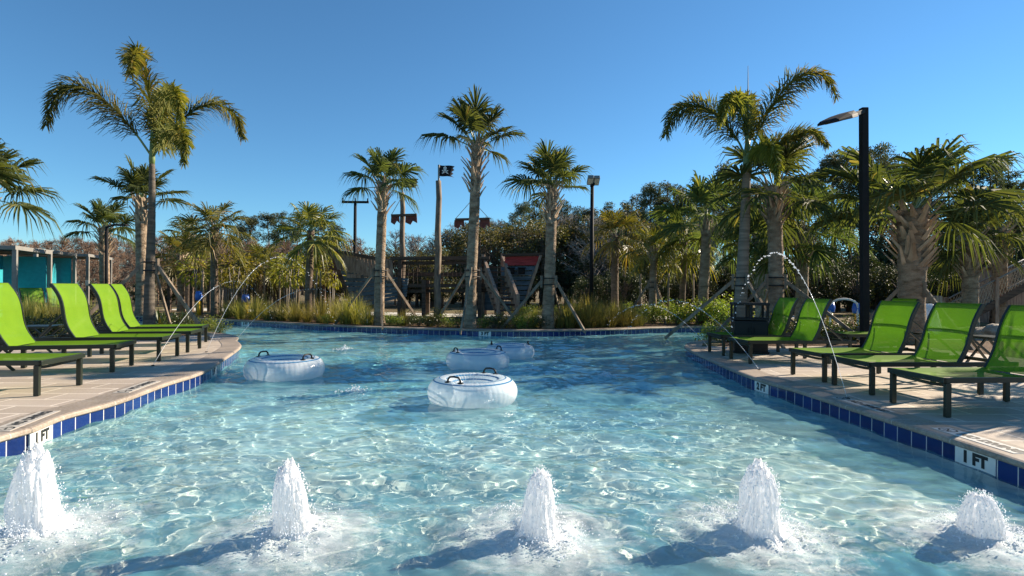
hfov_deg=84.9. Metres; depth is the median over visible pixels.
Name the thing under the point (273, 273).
young tree
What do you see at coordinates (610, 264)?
evergreen tree
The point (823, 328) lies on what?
leafy shrub
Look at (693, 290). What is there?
stake
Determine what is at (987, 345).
mulch bed
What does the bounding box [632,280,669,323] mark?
palm brace
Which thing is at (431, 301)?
evergreen tree
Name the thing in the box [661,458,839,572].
water bubbler
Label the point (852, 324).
leafy shrub
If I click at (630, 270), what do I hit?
evergreen tree
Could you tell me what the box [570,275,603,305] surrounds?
evergreen tree
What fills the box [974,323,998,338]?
boulder
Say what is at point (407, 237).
bare tree
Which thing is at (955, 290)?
evergreen tree
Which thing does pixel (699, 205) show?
pine tree
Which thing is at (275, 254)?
bare cypress
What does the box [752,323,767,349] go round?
door
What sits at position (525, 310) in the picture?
leafy shrub
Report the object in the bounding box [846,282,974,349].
palm brace
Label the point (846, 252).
broadleaf tree
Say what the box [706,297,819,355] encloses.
sun lounger
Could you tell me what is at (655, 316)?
leafy shrub
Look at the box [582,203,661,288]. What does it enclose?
broadleaf tree
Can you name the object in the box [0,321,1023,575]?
pool water
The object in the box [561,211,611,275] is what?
broadleaf tree
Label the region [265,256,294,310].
young tree
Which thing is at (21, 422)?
no diving marking
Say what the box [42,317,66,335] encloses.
dark shrub
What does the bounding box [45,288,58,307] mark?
sun lounger
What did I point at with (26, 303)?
ornamental grass
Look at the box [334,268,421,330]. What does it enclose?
palm brace
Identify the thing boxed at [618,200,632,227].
pine tree
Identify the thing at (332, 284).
young tree
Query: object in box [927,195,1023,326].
sabal palm
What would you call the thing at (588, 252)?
broadleaf tree
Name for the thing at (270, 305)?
arching jet
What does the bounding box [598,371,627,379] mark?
splash
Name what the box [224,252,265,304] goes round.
young tree
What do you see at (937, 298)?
timber stub
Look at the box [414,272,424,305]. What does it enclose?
evergreen tree
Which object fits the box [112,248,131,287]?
bare cypress
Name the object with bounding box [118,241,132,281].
bare cypress
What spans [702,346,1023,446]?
deck paving
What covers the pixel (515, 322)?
shrub
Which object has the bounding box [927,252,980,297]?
evergreen tree
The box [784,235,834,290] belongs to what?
broadleaf tree
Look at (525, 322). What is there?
shrub
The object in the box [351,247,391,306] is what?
broadleaf tree
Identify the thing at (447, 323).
shrub
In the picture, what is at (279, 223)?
pine tree
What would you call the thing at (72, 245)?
bare cypress
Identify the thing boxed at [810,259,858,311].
evergreen tree
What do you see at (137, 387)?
no diving marking
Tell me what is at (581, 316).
ornamental grass
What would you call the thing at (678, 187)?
pine tree
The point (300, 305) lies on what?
ornamental grass
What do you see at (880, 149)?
pine tree
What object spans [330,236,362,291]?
bare cypress
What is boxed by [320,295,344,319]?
ornamental grass
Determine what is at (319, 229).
pine tree
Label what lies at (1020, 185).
pine tree
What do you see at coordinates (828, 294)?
evergreen tree
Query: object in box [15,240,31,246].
bare cypress
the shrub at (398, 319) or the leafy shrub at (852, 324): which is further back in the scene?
the shrub at (398, 319)
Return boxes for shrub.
[26,316,52,336]
[31,314,62,335]
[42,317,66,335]
[49,314,101,334]
[92,315,103,325]
[156,314,184,323]
[171,312,192,323]
[198,314,224,330]
[201,318,233,331]
[208,322,231,332]
[265,311,277,320]
[317,314,336,323]
[380,311,395,325]
[383,314,404,325]
[397,310,418,325]
[405,314,425,325]
[419,314,440,325]
[423,307,445,326]
[439,313,459,326]
[448,311,463,327]
[476,313,494,327]
[483,312,502,327]
[488,314,511,327]
[495,303,524,316]
[497,314,527,327]
[511,311,537,328]
[521,304,541,319]
[524,315,544,328]
[533,316,552,327]
[617,303,640,315]
[627,303,656,321]
[643,302,675,323]
[649,306,680,323]
[655,296,697,324]
[671,299,700,323]
[673,298,722,324]
[684,295,711,320]
[686,301,729,324]
[693,314,729,340]
[695,296,733,325]
[701,322,730,341]
[712,291,754,324]
[788,319,796,330]
[816,315,843,340]
[821,319,853,338]
[829,313,859,338]
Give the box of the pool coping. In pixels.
[0,314,1023,468]
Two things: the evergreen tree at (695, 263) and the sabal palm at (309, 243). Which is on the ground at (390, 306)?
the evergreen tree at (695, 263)
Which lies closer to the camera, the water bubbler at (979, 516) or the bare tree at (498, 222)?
the water bubbler at (979, 516)
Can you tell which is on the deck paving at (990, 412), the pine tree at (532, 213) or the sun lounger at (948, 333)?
the sun lounger at (948, 333)
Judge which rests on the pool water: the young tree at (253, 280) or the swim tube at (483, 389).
the swim tube at (483, 389)
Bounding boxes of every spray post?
[195,291,202,315]
[241,294,249,314]
[826,303,834,323]
[852,303,859,328]
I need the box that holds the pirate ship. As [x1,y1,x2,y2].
[328,165,542,319]
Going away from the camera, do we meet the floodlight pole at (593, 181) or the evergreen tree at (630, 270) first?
the floodlight pole at (593, 181)
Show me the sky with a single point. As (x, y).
(316, 84)
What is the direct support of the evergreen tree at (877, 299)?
on the ground at (390, 306)
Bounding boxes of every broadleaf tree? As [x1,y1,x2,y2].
[303,241,342,304]
[320,237,344,303]
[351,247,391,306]
[362,248,397,275]
[384,247,427,297]
[396,248,432,306]
[411,248,434,296]
[418,245,460,307]
[425,228,467,303]
[441,223,489,302]
[445,224,517,305]
[467,221,518,290]
[489,223,557,290]
[497,216,563,304]
[510,219,574,306]
[528,228,581,305]
[536,218,598,300]
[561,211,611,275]
[564,213,638,275]
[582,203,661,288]
[597,211,656,301]
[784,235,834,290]
[821,237,858,261]
[833,222,894,267]
[844,221,896,269]
[933,224,956,245]
[1010,218,1023,232]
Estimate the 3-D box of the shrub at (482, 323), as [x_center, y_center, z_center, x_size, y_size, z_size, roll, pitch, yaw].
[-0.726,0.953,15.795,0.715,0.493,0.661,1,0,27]
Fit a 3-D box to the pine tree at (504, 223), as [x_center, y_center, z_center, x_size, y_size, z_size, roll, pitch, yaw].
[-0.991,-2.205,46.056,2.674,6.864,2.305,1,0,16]
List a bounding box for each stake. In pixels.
[201,270,203,315]
[220,270,221,315]
[263,271,264,302]
[278,271,280,313]
[297,272,298,306]
[315,271,316,309]
[319,272,320,309]
[639,274,640,309]
[667,273,668,321]
[692,274,693,310]
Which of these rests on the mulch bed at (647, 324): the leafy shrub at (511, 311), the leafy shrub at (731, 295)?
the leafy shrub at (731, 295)
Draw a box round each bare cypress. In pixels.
[2,237,20,255]
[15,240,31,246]
[28,242,40,248]
[32,239,46,248]
[41,238,60,250]
[53,238,79,271]
[56,235,77,270]
[60,248,84,284]
[69,237,93,278]
[73,236,94,285]
[75,251,84,287]
[77,240,98,289]
[77,243,99,288]
[78,248,99,301]
[94,245,130,283]
[110,237,128,282]
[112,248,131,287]
[115,253,133,289]
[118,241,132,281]
[118,255,135,283]
[120,242,135,296]
[121,238,135,283]
[123,250,135,289]
[155,236,168,293]
[155,258,166,305]
[156,248,168,299]
[163,245,172,274]
[165,257,184,304]
[195,252,208,287]
[218,247,235,304]
[220,243,240,293]
[236,239,254,290]
[245,240,267,302]
[254,242,285,286]
[262,243,278,305]
[279,239,293,289]
[280,241,292,274]
[291,249,303,291]
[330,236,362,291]
[357,237,369,296]
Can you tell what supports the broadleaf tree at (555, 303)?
on the ground at (390, 306)
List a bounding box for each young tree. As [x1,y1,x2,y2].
[175,253,219,307]
[205,254,245,306]
[205,258,234,308]
[213,251,256,307]
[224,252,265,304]
[265,253,305,311]
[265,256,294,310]
[272,252,314,309]
[295,257,331,312]
[313,257,345,308]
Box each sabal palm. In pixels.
[0,138,66,244]
[57,198,135,283]
[88,154,192,315]
[155,231,210,311]
[159,217,210,305]
[167,201,259,316]
[227,243,294,305]
[265,201,353,318]
[339,146,429,324]
[414,84,529,328]
[495,138,594,328]
[579,208,647,309]
[620,227,685,321]
[640,164,759,322]
[653,216,727,306]
[701,121,845,317]
[709,198,823,317]
[734,172,878,329]
[796,134,1023,344]
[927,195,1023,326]
[943,185,1023,323]
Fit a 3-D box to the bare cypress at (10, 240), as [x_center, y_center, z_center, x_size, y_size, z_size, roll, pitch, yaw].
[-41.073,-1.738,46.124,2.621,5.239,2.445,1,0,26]
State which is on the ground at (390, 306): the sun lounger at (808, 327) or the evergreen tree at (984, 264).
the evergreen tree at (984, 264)
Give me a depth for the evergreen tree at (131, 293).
34.08 m
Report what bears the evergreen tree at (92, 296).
on the ground at (390, 306)
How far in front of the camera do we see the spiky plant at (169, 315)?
13.90 m
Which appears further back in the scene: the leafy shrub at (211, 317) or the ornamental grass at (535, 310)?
the ornamental grass at (535, 310)
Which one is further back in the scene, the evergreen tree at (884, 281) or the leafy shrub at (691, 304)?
the evergreen tree at (884, 281)
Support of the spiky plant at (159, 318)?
on the mulch bed
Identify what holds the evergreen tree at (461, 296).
on the ground at (390, 306)
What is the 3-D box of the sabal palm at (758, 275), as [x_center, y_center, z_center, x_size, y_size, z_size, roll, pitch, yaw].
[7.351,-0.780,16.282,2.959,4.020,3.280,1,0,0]
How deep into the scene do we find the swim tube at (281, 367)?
7.67 m
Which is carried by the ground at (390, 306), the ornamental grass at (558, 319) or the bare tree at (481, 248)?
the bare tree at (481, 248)
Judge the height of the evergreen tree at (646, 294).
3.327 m
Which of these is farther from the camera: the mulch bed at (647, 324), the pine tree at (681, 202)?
the pine tree at (681, 202)
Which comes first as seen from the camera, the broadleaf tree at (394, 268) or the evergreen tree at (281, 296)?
the evergreen tree at (281, 296)
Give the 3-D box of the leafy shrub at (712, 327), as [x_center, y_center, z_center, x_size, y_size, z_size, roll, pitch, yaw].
[4.627,0.922,12.743,0.866,0.689,0.904,1,0,44]
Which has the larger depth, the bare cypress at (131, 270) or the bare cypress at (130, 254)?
the bare cypress at (130, 254)
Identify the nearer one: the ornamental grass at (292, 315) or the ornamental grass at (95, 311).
the ornamental grass at (95, 311)
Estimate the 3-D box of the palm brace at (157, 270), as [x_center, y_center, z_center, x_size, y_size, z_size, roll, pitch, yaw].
[-7.983,0.242,11.717,2.751,1.753,2.415,1,0,43]
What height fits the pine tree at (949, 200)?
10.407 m
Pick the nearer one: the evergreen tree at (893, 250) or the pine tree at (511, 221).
the evergreen tree at (893, 250)
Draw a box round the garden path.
[172,308,793,318]
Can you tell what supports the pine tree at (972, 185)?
on the ground at (390, 306)
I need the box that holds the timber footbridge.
[167,258,338,311]
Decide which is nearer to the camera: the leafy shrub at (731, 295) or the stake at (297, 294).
the leafy shrub at (731, 295)
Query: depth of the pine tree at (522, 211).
43.81 m
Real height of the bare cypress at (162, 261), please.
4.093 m
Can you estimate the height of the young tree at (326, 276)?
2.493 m
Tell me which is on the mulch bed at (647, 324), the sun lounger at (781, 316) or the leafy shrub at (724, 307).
the leafy shrub at (724, 307)
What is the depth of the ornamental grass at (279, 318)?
18.16 m
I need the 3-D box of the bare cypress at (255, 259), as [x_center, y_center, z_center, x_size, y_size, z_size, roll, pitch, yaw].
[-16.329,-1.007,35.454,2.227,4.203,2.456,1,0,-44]
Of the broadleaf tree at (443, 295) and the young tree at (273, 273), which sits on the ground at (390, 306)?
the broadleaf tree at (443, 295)
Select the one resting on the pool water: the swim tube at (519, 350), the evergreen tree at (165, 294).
the swim tube at (519, 350)
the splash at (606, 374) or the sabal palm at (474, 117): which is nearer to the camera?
the splash at (606, 374)
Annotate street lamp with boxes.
[817,107,869,347]
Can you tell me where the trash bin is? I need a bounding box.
[730,302,769,353]
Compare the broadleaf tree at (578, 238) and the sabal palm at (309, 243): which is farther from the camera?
the broadleaf tree at (578, 238)
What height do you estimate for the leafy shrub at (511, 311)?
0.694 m
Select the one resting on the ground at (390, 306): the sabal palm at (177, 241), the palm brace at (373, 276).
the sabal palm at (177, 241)
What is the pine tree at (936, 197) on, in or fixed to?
on the ground at (390, 306)
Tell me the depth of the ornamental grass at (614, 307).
17.84 m
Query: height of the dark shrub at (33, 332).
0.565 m
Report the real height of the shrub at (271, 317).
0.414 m
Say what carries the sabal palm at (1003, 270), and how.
on the ground at (390, 306)
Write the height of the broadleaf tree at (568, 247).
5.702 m
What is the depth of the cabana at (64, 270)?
24.03 m
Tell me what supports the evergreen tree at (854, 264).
on the ground at (390, 306)
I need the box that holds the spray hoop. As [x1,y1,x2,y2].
[829,298,858,327]
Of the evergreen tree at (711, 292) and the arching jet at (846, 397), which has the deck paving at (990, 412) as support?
the arching jet at (846, 397)
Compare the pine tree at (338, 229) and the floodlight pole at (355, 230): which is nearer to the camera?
the floodlight pole at (355, 230)
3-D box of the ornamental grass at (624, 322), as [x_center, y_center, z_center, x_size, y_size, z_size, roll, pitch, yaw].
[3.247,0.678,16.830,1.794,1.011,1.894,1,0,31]
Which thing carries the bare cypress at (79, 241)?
on the ground at (390, 306)
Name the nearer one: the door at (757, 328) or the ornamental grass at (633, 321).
the door at (757, 328)
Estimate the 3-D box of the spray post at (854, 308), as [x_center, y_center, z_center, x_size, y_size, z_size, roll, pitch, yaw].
[10.180,0.836,16.500,0.300,0.776,0.292,1,0,0]
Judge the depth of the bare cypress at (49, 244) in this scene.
46.16 m
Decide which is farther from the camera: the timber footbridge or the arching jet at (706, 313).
the timber footbridge
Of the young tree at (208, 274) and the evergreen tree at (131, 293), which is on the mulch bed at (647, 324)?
the young tree at (208, 274)
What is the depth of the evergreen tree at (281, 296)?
29.70 m
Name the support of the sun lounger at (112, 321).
on the deck paving at (59, 387)
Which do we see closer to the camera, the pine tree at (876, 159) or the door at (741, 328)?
the door at (741, 328)
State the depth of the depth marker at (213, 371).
8.01 m
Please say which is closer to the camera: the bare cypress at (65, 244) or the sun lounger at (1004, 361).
the sun lounger at (1004, 361)
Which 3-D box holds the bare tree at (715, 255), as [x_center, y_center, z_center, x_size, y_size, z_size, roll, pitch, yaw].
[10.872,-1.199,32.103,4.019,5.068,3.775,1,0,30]
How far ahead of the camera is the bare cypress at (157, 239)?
51.96 m
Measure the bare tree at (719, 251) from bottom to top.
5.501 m
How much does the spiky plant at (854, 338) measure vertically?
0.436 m
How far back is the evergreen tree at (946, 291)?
25.90 m
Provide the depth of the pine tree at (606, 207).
43.16 m
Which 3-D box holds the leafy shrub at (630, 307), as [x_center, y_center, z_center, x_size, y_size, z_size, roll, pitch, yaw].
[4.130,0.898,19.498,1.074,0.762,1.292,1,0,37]
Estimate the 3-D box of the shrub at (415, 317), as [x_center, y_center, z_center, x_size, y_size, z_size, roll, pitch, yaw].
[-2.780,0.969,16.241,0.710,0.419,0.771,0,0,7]
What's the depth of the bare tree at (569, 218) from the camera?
37.99 m
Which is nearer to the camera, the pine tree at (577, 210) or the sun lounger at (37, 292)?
the sun lounger at (37, 292)
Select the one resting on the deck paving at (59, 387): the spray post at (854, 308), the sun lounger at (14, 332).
the sun lounger at (14, 332)
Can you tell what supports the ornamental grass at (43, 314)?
on the ground at (390, 306)
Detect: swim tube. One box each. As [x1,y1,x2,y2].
[243,351,324,381]
[427,367,517,407]
[446,345,509,369]
[486,341,533,358]
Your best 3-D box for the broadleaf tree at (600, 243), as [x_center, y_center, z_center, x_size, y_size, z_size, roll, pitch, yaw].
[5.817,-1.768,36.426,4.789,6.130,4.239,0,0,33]
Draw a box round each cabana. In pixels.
[0,245,52,310]
[0,248,76,310]
[7,254,111,301]
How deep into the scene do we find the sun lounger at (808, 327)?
8.87 m
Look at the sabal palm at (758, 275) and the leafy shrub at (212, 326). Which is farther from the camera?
the sabal palm at (758, 275)
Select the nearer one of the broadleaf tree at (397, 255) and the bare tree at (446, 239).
the broadleaf tree at (397, 255)
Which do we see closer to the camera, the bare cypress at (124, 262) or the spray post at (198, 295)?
the spray post at (198, 295)
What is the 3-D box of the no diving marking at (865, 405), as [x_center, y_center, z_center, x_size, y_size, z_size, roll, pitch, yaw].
[3.476,1.154,5.573,0.160,0.004,0.720,1,0,-3]
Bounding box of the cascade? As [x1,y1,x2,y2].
[926,303,932,316]
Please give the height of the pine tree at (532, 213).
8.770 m
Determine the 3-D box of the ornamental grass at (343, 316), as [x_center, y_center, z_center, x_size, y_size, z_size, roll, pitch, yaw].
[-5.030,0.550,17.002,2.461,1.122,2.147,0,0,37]
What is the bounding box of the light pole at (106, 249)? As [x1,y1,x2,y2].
[105,224,128,283]
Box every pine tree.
[229,214,263,293]
[230,225,247,257]
[255,211,279,247]
[270,210,300,263]
[285,218,306,260]
[308,225,327,297]
[320,221,338,245]
[326,223,348,250]
[495,220,514,260]
[507,212,517,253]
[512,202,535,246]
[520,198,544,301]
[559,200,572,302]
[565,205,583,300]
[580,205,598,255]
[601,201,614,237]
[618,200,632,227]
[624,193,647,299]
[632,182,667,304]
[641,180,687,304]
[667,183,687,303]
[668,186,697,245]
[681,190,715,227]
[704,161,751,302]
[749,180,770,240]
[792,179,826,243]
[813,151,858,242]
[828,147,879,261]
[836,147,904,234]
[858,141,905,248]
[878,151,941,246]
[891,149,946,229]
[926,190,954,219]
[932,166,971,249]
[949,176,992,207]
[966,160,1014,227]
[983,153,1023,227]
[1010,179,1023,232]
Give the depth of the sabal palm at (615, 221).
21.86 m
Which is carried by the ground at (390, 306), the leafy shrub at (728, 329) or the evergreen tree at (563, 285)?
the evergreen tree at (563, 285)
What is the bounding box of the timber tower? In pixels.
[979,265,1023,322]
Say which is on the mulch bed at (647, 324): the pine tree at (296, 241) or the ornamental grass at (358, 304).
the ornamental grass at (358, 304)
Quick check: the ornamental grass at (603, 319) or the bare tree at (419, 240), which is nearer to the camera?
the ornamental grass at (603, 319)
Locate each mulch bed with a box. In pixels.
[189,315,853,328]
[718,340,993,354]
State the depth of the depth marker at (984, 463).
4.12 m
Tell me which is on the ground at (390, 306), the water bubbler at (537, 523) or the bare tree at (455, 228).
the bare tree at (455, 228)
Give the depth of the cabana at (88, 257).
25.26 m
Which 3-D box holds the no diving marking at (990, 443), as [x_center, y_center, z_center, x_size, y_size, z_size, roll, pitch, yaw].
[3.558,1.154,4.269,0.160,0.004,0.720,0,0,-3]
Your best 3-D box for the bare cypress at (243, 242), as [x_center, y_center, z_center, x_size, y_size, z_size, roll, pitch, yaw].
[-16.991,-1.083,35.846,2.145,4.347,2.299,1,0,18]
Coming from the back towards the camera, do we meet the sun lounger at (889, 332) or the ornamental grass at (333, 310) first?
the ornamental grass at (333, 310)
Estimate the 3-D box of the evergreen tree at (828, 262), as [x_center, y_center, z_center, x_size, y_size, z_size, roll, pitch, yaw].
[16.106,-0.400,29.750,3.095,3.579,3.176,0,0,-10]
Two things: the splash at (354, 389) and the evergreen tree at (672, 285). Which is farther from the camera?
the evergreen tree at (672, 285)
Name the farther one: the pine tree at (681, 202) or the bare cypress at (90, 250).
the pine tree at (681, 202)
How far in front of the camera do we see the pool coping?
6.03 m
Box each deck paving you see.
[0,334,221,422]
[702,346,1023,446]
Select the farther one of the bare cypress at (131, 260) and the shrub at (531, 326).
the bare cypress at (131, 260)
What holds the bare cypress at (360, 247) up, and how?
on the ground at (390, 306)
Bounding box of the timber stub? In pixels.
[926,296,942,304]
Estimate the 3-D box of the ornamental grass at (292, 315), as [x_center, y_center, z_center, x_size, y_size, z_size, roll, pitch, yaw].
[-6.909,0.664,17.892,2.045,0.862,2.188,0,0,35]
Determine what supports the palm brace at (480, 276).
on the mulch bed at (647, 324)
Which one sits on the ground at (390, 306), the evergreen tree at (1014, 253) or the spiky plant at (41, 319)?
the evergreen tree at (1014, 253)
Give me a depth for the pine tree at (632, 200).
42.00 m
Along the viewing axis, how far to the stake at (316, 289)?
20.97 m
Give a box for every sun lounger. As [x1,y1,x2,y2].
[0,283,136,371]
[0,353,85,395]
[18,288,60,311]
[34,283,180,360]
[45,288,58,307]
[88,284,202,353]
[96,284,208,344]
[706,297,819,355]
[728,298,856,363]
[789,301,920,381]
[825,298,922,348]
[829,302,989,394]
[887,305,1023,417]
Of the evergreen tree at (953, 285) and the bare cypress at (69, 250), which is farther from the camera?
the bare cypress at (69, 250)
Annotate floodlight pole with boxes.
[342,198,369,311]
[587,175,599,306]
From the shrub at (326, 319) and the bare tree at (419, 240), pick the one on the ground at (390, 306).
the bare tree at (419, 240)
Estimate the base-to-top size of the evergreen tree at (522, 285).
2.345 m
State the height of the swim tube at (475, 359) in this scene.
0.393 m
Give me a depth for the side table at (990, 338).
8.95 m
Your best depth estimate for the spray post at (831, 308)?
16.38 m
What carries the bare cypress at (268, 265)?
on the ground at (390, 306)
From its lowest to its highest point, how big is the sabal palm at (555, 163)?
5.369 m
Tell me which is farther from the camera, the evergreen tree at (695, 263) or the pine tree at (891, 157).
the pine tree at (891, 157)
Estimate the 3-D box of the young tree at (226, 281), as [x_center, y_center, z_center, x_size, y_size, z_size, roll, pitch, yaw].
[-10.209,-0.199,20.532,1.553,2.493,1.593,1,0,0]
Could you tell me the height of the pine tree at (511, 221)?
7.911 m
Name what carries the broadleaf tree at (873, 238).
on the ground at (390, 306)
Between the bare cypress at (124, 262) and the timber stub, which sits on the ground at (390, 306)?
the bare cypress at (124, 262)
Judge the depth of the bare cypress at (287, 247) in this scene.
41.57 m
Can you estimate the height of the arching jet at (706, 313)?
1.101 m
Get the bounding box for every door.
[735,322,750,349]
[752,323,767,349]
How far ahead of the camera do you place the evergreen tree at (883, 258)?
33.83 m
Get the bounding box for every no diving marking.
[0,411,58,431]
[113,381,159,392]
[832,397,894,411]
[932,428,1023,453]
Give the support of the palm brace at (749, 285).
on the ground at (390, 306)
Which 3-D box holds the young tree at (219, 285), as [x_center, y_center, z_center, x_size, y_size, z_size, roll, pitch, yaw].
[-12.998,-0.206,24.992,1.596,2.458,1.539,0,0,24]
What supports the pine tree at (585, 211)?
on the ground at (390, 306)
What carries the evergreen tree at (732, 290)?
on the ground at (390, 306)
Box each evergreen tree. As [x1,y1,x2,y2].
[84,281,97,303]
[128,284,135,302]
[156,288,174,304]
[194,284,204,301]
[219,282,235,302]
[232,284,254,299]
[262,285,272,304]
[270,286,292,301]
[303,281,321,300]
[327,281,341,304]
[393,276,418,305]
[414,270,447,307]
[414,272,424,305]
[449,272,476,306]
[498,270,534,301]
[518,275,539,306]
[555,256,576,305]
[564,256,605,296]
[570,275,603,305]
[593,274,620,309]
[596,241,643,294]
[602,266,646,305]
[607,243,643,302]
[635,266,669,304]
[638,257,677,298]
[643,272,676,303]
[657,248,699,307]
[670,271,698,312]
[686,273,716,304]
[709,261,736,302]
[712,271,735,302]
[725,270,753,301]
[784,273,819,312]
[787,264,839,298]
[789,249,852,297]
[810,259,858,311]
[815,263,854,312]
[822,244,885,311]
[834,266,879,308]
[847,246,896,309]
[869,263,932,301]
[869,265,897,304]
[869,266,895,308]
[872,245,896,266]
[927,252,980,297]
[927,271,961,302]
[927,275,939,303]
[948,285,960,298]
[982,256,1010,265]
[1008,243,1023,264]
[1009,231,1023,263]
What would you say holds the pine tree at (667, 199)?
on the ground at (390, 306)
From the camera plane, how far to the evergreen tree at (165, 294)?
31.29 m
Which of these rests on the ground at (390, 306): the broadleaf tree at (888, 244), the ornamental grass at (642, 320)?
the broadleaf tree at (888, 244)
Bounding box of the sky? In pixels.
[0,0,1023,287]
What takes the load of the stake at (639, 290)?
on the ground at (390, 306)
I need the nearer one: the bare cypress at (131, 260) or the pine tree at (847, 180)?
the bare cypress at (131, 260)
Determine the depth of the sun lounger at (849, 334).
10.27 m
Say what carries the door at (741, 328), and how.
in the trash bin
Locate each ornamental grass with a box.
[22,291,52,316]
[23,296,57,321]
[27,300,56,319]
[29,296,57,316]
[37,297,61,319]
[90,299,100,320]
[216,300,234,317]
[221,298,243,316]
[221,298,260,318]
[237,296,268,319]
[243,292,272,318]
[255,299,281,319]
[269,299,290,320]
[274,298,312,321]
[292,300,314,315]
[296,304,313,321]
[304,290,366,323]
[305,295,337,322]
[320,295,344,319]
[323,301,341,322]
[329,295,370,325]
[350,301,388,324]
[388,310,411,325]
[503,306,533,325]
[522,302,541,326]
[547,302,576,327]
[554,290,603,327]
[555,291,599,327]
[573,288,618,327]
[589,296,627,326]
[599,302,635,328]
[602,300,640,326]
[603,298,631,318]
[618,307,645,326]
[634,311,649,325]
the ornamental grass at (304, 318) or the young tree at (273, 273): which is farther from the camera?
the young tree at (273, 273)
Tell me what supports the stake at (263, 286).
on the mulch bed at (647, 324)
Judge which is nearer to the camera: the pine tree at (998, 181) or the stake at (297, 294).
the stake at (297, 294)
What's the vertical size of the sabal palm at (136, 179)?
5.916 m
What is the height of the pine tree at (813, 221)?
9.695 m
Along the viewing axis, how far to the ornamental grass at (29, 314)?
13.57 m
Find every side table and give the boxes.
[0,334,31,370]
[27,324,63,352]
[965,335,995,361]
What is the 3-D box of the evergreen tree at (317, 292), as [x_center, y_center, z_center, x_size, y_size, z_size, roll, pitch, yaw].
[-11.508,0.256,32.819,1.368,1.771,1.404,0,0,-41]
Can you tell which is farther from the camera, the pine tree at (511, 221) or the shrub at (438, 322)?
the pine tree at (511, 221)
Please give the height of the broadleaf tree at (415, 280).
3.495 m
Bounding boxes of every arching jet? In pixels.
[151,281,274,365]
[205,257,335,351]
[237,289,330,338]
[621,299,760,369]
[724,252,848,398]
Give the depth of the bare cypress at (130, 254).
46.86 m
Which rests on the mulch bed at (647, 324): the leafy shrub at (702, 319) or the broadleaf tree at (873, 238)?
the leafy shrub at (702, 319)
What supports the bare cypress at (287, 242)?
on the ground at (390, 306)
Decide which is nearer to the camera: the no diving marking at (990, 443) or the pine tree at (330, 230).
the no diving marking at (990, 443)
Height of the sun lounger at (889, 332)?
1.000 m
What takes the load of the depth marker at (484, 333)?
on the pool tile
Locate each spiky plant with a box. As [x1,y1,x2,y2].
[26,312,52,331]
[137,308,172,324]
[142,311,179,320]
[171,310,194,323]
[845,326,859,342]
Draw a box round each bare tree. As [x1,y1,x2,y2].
[385,230,407,304]
[397,234,432,302]
[399,234,423,304]
[420,228,454,270]
[430,223,467,302]
[451,232,491,269]
[484,218,516,284]
[497,230,540,280]
[557,213,586,258]
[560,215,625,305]
[676,229,725,280]
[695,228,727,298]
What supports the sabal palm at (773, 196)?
on the mulch bed at (987, 345)
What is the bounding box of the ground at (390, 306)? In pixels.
[81,285,988,345]
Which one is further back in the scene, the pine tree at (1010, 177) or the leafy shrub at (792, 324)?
the pine tree at (1010, 177)
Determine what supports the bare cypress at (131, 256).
on the ground at (390, 306)
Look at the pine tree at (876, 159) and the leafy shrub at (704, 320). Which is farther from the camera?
the pine tree at (876, 159)
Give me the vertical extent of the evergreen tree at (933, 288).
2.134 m
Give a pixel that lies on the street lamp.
(864, 292)
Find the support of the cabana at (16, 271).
on the ground at (390, 306)
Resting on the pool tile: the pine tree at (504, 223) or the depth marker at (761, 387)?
the depth marker at (761, 387)
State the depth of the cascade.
14.25 m
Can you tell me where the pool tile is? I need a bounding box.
[0,316,1023,486]
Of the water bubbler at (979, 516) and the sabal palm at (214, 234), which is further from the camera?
the sabal palm at (214, 234)
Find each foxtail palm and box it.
[38,37,247,324]
[659,63,843,316]
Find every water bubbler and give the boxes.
[0,440,129,574]
[239,457,369,569]
[489,464,600,574]
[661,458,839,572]
[922,488,1023,568]
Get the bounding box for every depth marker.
[29,425,52,449]
[211,367,215,376]
[479,331,490,335]
[755,381,768,393]
[955,446,995,475]
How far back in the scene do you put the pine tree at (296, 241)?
47.69 m
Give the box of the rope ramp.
[942,259,1023,323]
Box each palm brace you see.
[66,258,211,339]
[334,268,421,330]
[435,267,521,334]
[501,275,586,332]
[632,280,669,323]
[664,274,785,348]
[706,274,859,340]
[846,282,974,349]
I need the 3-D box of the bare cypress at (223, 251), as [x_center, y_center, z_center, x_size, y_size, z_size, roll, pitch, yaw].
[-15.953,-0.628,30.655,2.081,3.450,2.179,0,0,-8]
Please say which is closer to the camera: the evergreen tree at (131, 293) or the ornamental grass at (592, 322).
the ornamental grass at (592, 322)
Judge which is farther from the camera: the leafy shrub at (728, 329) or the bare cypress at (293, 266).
the bare cypress at (293, 266)
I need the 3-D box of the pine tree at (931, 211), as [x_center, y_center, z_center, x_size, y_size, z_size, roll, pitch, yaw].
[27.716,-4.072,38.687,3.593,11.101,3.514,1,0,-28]
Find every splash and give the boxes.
[330,385,367,394]
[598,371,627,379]
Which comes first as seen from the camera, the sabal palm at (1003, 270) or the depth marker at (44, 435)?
the depth marker at (44, 435)
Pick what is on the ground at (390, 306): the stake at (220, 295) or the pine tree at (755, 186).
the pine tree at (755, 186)
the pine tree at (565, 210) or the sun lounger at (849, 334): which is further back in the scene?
the pine tree at (565, 210)
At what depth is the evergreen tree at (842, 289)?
25.52 m
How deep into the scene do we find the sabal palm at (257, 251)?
22.85 m
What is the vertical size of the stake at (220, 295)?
1.751 m
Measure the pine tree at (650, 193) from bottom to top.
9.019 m
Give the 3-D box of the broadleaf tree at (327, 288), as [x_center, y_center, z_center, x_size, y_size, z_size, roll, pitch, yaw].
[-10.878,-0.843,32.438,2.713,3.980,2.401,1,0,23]
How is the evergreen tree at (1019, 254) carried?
on the ground at (390, 306)

